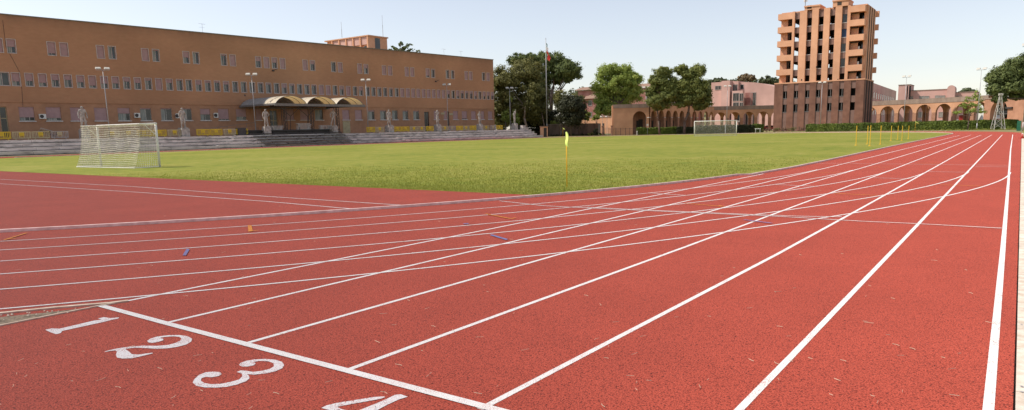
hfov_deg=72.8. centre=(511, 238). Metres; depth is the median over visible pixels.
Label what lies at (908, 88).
stair tower
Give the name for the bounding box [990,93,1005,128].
lattice tower
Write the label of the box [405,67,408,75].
window
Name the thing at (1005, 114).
holm oak
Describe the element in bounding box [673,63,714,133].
broadleaf tree
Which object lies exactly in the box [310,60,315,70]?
window
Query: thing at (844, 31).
boarded window
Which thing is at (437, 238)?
bend lines
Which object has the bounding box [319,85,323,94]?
window
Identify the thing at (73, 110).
window
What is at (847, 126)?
hedge
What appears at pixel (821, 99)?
floodlight pole
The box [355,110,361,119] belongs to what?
window
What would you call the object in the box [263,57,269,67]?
window
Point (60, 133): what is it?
crowd barrier
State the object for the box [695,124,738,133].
hedge
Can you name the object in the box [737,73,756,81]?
umbrella pine
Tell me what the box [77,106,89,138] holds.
statue
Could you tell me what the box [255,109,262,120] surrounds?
window
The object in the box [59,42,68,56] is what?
window
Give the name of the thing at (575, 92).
wooded ridge
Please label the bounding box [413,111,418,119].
window
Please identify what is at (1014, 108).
brick gateway
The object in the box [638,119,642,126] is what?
door
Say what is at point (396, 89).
window
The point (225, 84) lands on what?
window
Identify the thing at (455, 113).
window
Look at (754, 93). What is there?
window
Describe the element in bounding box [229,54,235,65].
window
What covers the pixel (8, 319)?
soil strip
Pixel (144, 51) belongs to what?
window
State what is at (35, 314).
pebbles
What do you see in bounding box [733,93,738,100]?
window
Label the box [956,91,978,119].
pink annex
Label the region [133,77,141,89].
window
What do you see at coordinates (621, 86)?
plane tree
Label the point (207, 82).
window
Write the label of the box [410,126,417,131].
crowd barrier
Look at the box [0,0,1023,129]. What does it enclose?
sky
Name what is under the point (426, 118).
door
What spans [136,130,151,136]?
crowd barrier
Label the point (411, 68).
window
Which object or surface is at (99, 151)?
football goal
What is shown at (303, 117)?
window
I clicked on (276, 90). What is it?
window
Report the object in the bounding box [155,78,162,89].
window
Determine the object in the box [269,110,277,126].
door
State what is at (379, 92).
window
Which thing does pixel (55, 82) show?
window
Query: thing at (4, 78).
window
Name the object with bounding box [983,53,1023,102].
umbrella pine
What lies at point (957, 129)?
grass
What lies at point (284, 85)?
window
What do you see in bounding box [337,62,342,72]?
window
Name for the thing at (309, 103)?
entrance canopy
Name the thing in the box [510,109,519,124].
young tree
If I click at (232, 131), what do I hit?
crowd barrier
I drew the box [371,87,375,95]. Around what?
window
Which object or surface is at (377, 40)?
window
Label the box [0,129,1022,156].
ground
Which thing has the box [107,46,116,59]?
window
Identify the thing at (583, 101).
laurel tree
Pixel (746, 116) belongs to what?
window
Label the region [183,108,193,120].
window
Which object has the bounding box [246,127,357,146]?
steps
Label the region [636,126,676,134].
hedge
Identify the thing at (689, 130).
hedge
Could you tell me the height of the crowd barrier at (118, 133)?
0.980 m
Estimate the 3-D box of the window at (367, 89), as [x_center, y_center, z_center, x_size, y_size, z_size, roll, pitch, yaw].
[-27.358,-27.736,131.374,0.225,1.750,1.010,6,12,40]
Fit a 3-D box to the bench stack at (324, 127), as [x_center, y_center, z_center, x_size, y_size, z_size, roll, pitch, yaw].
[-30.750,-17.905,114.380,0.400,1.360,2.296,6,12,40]
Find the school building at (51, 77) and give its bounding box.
[0,13,494,139]
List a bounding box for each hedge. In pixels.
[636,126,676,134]
[676,126,693,133]
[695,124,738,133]
[739,124,754,132]
[752,124,763,131]
[805,121,907,131]
[907,119,1018,130]
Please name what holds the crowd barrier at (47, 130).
on the stone terrace
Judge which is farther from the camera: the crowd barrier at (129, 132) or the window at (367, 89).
the window at (367, 89)
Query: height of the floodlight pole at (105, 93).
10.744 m
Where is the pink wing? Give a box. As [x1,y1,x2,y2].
[872,83,895,122]
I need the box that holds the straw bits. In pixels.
[12,198,992,407]
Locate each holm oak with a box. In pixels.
[493,56,550,129]
[996,103,1007,118]
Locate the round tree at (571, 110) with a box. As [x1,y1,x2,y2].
[552,91,588,135]
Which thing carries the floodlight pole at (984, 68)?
on the ground at (987, 130)
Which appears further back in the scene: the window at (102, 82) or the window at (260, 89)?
the window at (260, 89)
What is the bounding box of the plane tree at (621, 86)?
[589,62,644,115]
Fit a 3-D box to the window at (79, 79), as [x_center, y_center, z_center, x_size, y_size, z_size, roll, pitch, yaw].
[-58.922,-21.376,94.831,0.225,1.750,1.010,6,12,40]
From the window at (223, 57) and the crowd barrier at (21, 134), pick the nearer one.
the crowd barrier at (21, 134)
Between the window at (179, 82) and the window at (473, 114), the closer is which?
the window at (179, 82)
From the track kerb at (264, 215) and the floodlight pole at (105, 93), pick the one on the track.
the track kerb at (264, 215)
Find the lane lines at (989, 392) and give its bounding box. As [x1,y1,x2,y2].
[128,135,1012,409]
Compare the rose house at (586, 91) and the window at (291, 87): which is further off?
the rose house at (586, 91)
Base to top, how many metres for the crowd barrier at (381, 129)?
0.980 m
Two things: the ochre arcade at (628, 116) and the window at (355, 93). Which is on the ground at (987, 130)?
the ochre arcade at (628, 116)
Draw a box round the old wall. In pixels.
[548,123,597,135]
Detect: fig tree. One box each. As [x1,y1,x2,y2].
[584,110,591,120]
[591,114,599,122]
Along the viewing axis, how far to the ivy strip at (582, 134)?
168.39 m
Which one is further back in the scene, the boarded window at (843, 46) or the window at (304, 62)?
the boarded window at (843, 46)
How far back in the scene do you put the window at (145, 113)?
101.73 m
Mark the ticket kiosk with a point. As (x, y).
(544, 131)
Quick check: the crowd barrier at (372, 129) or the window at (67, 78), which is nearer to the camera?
the window at (67, 78)
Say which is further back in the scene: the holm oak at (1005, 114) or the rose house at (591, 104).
the rose house at (591, 104)
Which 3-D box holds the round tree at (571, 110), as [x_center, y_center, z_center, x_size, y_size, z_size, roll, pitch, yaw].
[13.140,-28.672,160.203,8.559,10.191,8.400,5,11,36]
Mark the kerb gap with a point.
(1014, 393)
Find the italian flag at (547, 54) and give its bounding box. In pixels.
[546,43,549,60]
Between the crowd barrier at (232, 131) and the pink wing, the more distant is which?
the pink wing
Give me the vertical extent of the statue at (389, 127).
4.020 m
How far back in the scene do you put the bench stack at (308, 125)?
111.13 m
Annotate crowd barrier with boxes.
[0,132,10,139]
[12,131,30,139]
[31,131,49,139]
[39,128,56,136]
[50,131,68,138]
[104,130,119,137]
[121,130,135,137]
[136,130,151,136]
[152,130,166,136]
[167,129,181,136]
[196,129,209,135]
[210,129,222,135]
[223,129,235,135]
[366,127,374,132]
[375,127,383,132]
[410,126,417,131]
[418,126,425,131]
[426,126,433,131]
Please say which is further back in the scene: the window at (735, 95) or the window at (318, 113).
the window at (735, 95)
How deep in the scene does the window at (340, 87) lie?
127.03 m
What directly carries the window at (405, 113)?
in the school building at (51, 77)
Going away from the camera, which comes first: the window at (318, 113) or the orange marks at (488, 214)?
the orange marks at (488, 214)
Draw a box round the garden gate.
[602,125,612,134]
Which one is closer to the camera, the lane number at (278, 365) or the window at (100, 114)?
the lane number at (278, 365)
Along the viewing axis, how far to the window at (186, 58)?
105.34 m
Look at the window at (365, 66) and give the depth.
130.75 m
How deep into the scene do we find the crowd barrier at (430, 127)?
130.84 m
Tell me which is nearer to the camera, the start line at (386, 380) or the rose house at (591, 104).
the start line at (386, 380)
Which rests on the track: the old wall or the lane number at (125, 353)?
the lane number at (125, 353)
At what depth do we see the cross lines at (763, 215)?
13.17 m
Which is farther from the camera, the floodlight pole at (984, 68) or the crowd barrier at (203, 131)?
the floodlight pole at (984, 68)
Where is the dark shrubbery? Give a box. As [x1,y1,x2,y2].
[495,102,576,134]
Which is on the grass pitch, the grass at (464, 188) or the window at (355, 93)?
the grass at (464, 188)
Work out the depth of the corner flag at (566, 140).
19.67 m
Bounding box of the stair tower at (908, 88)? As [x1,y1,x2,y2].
[898,84,913,120]
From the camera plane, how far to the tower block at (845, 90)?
160.62 m
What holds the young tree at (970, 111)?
on the ground at (987, 130)
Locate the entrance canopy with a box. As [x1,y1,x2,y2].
[239,96,364,131]
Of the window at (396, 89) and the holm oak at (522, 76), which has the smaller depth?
the window at (396, 89)
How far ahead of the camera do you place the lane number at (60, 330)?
6.25 m
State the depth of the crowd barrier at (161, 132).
93.97 m
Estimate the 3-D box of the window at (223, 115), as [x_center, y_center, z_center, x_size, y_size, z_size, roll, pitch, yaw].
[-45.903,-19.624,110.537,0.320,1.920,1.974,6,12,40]
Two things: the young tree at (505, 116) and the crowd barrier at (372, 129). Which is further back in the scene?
the young tree at (505, 116)
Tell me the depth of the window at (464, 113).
151.76 m
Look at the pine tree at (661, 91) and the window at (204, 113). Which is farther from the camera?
the pine tree at (661, 91)
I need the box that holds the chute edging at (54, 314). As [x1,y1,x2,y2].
[0,303,115,325]
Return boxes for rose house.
[575,83,699,123]
[584,94,609,116]
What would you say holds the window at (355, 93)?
in the school building at (51, 77)
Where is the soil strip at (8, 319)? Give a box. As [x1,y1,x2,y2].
[0,309,75,323]
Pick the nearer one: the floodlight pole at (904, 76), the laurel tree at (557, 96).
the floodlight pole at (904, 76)
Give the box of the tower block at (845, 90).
[773,0,879,131]
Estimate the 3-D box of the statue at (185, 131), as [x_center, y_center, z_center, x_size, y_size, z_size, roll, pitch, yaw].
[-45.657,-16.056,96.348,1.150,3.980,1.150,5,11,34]
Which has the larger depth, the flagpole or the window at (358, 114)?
the flagpole
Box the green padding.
[1016,121,1021,130]
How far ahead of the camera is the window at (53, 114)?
92.85 m
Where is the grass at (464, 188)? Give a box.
[90,156,824,194]
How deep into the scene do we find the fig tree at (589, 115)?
174.54 m
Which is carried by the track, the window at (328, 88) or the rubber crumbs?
the rubber crumbs
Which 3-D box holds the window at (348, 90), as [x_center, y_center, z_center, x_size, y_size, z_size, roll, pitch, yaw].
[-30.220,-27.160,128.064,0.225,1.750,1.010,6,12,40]
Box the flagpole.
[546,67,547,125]
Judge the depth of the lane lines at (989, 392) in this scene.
6.75 m
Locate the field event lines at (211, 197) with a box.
[4,179,394,208]
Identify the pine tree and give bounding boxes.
[642,66,679,134]
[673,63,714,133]
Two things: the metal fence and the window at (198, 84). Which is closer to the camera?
the window at (198, 84)
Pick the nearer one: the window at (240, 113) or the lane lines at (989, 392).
the lane lines at (989, 392)
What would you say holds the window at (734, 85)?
in the pink building at (740, 93)
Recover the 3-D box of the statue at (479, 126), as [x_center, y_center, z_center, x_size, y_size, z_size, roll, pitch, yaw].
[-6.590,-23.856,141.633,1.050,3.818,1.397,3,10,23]
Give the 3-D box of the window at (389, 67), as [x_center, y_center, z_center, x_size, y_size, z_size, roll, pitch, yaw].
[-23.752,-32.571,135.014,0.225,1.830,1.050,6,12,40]
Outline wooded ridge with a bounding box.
[563,78,794,95]
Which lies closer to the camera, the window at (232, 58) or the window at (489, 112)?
the window at (232, 58)
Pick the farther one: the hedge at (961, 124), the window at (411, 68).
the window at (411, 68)
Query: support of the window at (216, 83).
in the school building at (51, 77)
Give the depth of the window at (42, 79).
91.50 m
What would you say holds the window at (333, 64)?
in the school building at (51, 77)
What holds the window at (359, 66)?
in the school building at (51, 77)
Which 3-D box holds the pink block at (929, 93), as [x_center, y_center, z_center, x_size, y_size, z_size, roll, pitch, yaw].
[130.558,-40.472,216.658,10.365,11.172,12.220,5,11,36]
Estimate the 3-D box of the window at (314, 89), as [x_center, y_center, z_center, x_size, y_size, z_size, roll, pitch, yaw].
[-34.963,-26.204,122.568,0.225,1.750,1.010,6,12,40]
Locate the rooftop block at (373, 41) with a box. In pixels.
[324,35,387,48]
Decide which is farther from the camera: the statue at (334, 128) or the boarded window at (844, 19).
the boarded window at (844, 19)
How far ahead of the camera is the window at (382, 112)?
134.86 m
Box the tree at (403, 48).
[388,41,420,51]
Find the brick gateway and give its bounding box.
[983,98,1023,123]
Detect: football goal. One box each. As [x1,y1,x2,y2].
[76,123,160,167]
[694,120,736,135]
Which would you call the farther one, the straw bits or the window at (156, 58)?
the window at (156, 58)
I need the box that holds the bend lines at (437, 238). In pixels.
[0,170,1010,308]
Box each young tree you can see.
[501,109,511,129]
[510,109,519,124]
[952,88,986,129]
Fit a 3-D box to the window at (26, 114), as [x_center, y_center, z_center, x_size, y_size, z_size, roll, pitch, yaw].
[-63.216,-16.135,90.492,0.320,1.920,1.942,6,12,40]
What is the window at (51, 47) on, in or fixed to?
in the school building at (51, 77)
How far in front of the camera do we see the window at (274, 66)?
116.43 m
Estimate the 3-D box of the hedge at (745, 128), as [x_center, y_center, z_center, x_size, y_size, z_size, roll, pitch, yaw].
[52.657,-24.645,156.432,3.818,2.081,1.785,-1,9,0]
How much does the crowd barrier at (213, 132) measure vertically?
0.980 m
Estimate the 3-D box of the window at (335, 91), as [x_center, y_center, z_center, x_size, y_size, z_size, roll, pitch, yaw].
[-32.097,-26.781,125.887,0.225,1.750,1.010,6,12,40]
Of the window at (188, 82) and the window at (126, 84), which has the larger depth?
the window at (188, 82)
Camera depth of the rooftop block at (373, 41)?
152.37 m
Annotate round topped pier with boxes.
[947,85,956,119]
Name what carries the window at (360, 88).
in the school building at (51, 77)
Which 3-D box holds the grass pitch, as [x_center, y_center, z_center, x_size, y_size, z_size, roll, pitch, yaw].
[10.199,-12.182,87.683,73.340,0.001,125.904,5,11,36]
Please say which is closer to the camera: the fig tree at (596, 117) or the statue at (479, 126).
the statue at (479, 126)
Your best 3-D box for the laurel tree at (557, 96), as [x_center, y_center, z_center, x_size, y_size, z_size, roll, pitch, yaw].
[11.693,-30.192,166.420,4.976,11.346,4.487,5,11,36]
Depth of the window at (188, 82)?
106.01 m
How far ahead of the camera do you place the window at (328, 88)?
124.85 m
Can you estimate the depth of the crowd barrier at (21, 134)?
81.90 m
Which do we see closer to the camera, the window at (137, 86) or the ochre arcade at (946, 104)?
the window at (137, 86)
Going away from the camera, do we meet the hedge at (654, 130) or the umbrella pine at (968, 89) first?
the hedge at (654, 130)
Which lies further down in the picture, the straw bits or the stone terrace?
the straw bits
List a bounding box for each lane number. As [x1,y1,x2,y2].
[46,317,118,333]
[105,335,191,357]
[193,359,283,387]
[322,394,406,409]
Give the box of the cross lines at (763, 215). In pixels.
[505,163,994,227]
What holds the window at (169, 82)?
in the school building at (51, 77)
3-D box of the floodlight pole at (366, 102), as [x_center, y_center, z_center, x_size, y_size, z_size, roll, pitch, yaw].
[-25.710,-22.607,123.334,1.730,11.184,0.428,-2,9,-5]
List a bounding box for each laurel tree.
[551,89,565,135]
[571,94,589,135]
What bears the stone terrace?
on the ground at (987, 130)
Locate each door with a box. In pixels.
[0,107,8,136]
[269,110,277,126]
[343,121,350,132]
[424,112,428,131]
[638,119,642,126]
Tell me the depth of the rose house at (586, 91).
257.35 m
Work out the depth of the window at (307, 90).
121.57 m
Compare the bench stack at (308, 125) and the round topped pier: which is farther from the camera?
the round topped pier
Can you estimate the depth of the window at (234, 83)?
111.63 m
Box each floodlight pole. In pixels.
[95,67,109,135]
[245,73,256,129]
[361,79,370,130]
[442,83,450,130]
[818,81,825,123]
[902,75,911,121]
[976,67,986,128]
[1022,43,1023,130]
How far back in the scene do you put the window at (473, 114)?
153.91 m
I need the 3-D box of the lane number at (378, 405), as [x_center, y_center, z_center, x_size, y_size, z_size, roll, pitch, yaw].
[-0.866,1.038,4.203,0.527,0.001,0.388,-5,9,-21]
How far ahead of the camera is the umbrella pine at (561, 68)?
182.21 m
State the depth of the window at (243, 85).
112.74 m
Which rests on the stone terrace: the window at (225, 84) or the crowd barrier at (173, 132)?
the crowd barrier at (173, 132)
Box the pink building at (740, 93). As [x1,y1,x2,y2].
[710,80,774,129]
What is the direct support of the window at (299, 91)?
in the school building at (51, 77)
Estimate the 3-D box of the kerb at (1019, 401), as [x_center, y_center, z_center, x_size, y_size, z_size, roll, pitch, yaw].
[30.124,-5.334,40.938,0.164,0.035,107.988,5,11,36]
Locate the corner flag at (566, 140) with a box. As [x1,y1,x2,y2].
[565,132,568,186]
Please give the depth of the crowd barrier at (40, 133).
83.38 m
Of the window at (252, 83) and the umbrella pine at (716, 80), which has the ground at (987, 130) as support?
the umbrella pine at (716, 80)
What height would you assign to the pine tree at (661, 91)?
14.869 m
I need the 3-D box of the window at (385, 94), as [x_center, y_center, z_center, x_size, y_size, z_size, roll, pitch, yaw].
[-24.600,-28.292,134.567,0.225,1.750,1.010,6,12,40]
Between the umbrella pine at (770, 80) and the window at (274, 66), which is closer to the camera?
the window at (274, 66)
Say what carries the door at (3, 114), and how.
in the school building at (51, 77)
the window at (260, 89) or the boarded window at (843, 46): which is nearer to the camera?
the window at (260, 89)
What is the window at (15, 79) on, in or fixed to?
in the school building at (51, 77)
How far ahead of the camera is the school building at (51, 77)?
107.71 m
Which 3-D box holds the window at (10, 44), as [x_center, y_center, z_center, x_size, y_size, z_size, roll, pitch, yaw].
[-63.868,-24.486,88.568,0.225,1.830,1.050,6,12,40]
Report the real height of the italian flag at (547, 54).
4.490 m
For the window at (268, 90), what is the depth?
116.06 m
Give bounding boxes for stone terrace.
[0,125,542,155]
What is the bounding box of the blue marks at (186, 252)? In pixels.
[183,219,769,254]
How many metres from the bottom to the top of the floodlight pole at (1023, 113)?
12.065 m
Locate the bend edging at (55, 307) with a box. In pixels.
[0,300,127,314]
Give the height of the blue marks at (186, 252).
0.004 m
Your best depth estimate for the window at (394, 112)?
137.02 m
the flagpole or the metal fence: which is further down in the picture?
the metal fence
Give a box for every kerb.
[0,132,952,232]
[1015,133,1023,409]
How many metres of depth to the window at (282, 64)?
117.57 m
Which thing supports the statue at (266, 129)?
on the stone terrace
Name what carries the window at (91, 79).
in the school building at (51, 77)
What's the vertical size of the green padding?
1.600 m
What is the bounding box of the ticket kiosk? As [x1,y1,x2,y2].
[539,126,547,136]
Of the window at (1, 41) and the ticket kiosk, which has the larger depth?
the ticket kiosk
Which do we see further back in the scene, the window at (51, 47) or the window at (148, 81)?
the window at (148, 81)
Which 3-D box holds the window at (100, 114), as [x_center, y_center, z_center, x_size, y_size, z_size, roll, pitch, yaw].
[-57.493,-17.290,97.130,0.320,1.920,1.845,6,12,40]
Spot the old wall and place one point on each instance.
(553, 129)
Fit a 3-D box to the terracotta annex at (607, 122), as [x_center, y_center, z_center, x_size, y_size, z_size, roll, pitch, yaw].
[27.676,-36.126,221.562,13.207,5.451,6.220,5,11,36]
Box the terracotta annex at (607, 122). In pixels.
[582,116,611,133]
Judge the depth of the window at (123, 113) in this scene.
99.49 m
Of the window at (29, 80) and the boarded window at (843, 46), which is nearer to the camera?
the window at (29, 80)
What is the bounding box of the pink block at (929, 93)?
[909,89,946,121]
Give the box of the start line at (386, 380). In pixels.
[98,305,507,409]
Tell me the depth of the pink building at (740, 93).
224.85 m
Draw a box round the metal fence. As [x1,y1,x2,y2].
[609,128,634,134]
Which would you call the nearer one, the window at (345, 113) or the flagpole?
the window at (345, 113)
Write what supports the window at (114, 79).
in the school building at (51, 77)
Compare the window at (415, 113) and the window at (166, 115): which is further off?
the window at (415, 113)
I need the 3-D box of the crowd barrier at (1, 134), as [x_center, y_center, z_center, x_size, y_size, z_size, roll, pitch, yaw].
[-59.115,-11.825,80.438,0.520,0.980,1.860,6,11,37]
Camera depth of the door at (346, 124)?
128.42 m
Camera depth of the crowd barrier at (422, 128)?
129.60 m
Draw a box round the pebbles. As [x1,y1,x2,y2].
[1,308,75,319]
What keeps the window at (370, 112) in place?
in the school building at (51, 77)
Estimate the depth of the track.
7.22 m
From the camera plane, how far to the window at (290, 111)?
119.54 m
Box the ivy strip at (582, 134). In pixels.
[550,133,600,135]
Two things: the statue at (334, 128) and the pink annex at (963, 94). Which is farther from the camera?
the pink annex at (963, 94)
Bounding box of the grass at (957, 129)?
[877,128,1021,130]
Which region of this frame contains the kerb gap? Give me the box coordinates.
[1013,139,1021,409]
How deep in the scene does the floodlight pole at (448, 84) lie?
141.54 m
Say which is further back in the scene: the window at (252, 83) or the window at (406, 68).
the window at (406, 68)
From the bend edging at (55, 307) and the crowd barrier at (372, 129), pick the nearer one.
the bend edging at (55, 307)
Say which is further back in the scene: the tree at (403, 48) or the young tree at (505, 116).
the tree at (403, 48)
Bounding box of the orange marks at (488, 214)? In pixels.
[4,172,966,239]
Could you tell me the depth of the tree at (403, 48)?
198.66 m
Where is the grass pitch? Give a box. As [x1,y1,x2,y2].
[0,132,951,194]
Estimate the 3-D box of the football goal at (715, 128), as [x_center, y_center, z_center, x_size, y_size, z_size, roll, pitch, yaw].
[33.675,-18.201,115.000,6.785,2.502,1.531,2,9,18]
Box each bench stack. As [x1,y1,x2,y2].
[271,126,282,129]
[295,123,310,128]
[318,125,331,128]
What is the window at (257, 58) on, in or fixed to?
in the school building at (51, 77)
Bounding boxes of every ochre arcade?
[612,104,773,134]
[871,95,1004,122]
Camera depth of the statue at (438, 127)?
132.47 m
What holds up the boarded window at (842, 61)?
in the tower block at (845, 90)
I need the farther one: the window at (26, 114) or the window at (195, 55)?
the window at (195, 55)
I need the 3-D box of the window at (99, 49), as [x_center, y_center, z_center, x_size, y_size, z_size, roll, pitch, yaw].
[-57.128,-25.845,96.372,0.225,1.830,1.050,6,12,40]
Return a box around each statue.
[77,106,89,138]
[178,108,189,136]
[262,109,271,134]
[330,109,337,133]
[385,110,393,131]
[434,110,441,131]
[476,112,482,129]
[511,109,517,129]
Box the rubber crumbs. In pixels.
[1012,160,1020,408]
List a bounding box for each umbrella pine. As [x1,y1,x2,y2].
[505,50,582,109]
[707,77,726,84]
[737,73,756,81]
[753,75,778,84]
[958,87,976,91]
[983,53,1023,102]
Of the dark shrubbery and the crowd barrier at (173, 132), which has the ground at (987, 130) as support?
the dark shrubbery
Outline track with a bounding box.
[0,131,1021,409]
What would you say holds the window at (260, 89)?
in the school building at (51, 77)
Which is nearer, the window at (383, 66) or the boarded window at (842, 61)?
the window at (383, 66)
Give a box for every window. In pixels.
[0,38,3,52]
[0,72,10,85]
[5,38,16,53]
[10,72,20,85]
[18,107,36,121]
[24,73,34,86]
[37,73,47,86]
[45,107,62,121]
[46,41,56,55]
[50,74,60,87]
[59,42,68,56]
[63,74,72,87]
[70,107,86,121]
[76,75,84,87]
[88,75,96,88]
[94,108,106,121]
[96,45,104,58]
[100,76,108,88]
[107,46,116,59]
[111,76,119,88]
[117,108,129,120]
[122,77,130,89]
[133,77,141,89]
[140,108,152,120]
[141,48,149,60]
[144,78,152,89]
[152,49,159,61]
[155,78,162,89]
[160,108,173,120]
[166,79,173,90]
[176,79,183,90]
[182,51,189,63]
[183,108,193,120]
[185,79,192,90]
[192,52,199,63]
[195,80,202,91]
[200,109,211,120]
[204,80,211,91]
[214,81,220,91]
[218,109,229,120]
[220,54,227,65]
[223,81,229,91]
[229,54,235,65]
[232,81,238,92]
[236,109,247,120]
[240,82,246,92]
[249,82,255,92]
[255,56,261,67]
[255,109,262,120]
[257,82,263,92]
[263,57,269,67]
[265,83,271,93]
[271,57,277,68]
[274,83,279,93]
[279,58,285,68]
[281,83,286,93]
[285,109,294,120]
[289,84,294,93]
[297,84,302,93]
[300,110,309,120]
[302,60,307,70]
[304,84,309,94]
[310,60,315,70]
[311,84,316,94]
[315,110,323,120]
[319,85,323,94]
[326,85,330,94]
[331,62,335,71]
[332,85,337,94]
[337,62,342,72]
[339,86,343,95]
[342,110,348,119]
[346,86,350,95]
[353,86,357,95]
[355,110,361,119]
[357,63,361,73]
[359,86,363,95]
[364,64,368,73]
[365,87,369,95]
[368,110,373,119]
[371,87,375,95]
[375,38,379,48]
[377,87,381,96]
[380,110,385,119]
[382,65,386,74]
[383,87,387,96]
[388,66,391,74]
[392,110,397,119]
[395,88,398,96]
[403,111,407,119]
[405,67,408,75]
[410,67,414,76]
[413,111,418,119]
[453,111,458,119]
[462,111,467,119]
[471,111,476,119]
[488,111,492,119]
[733,84,737,90]
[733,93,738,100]
[745,114,747,124]
[750,92,755,105]
[840,58,844,66]
[841,43,845,51]
[842,14,847,22]
[842,29,846,36]
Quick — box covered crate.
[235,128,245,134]
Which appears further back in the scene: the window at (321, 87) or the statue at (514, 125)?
the statue at (514, 125)
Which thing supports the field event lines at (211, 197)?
on the track
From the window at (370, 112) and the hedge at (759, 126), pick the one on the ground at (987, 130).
the hedge at (759, 126)
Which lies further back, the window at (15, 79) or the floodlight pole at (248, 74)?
the floodlight pole at (248, 74)

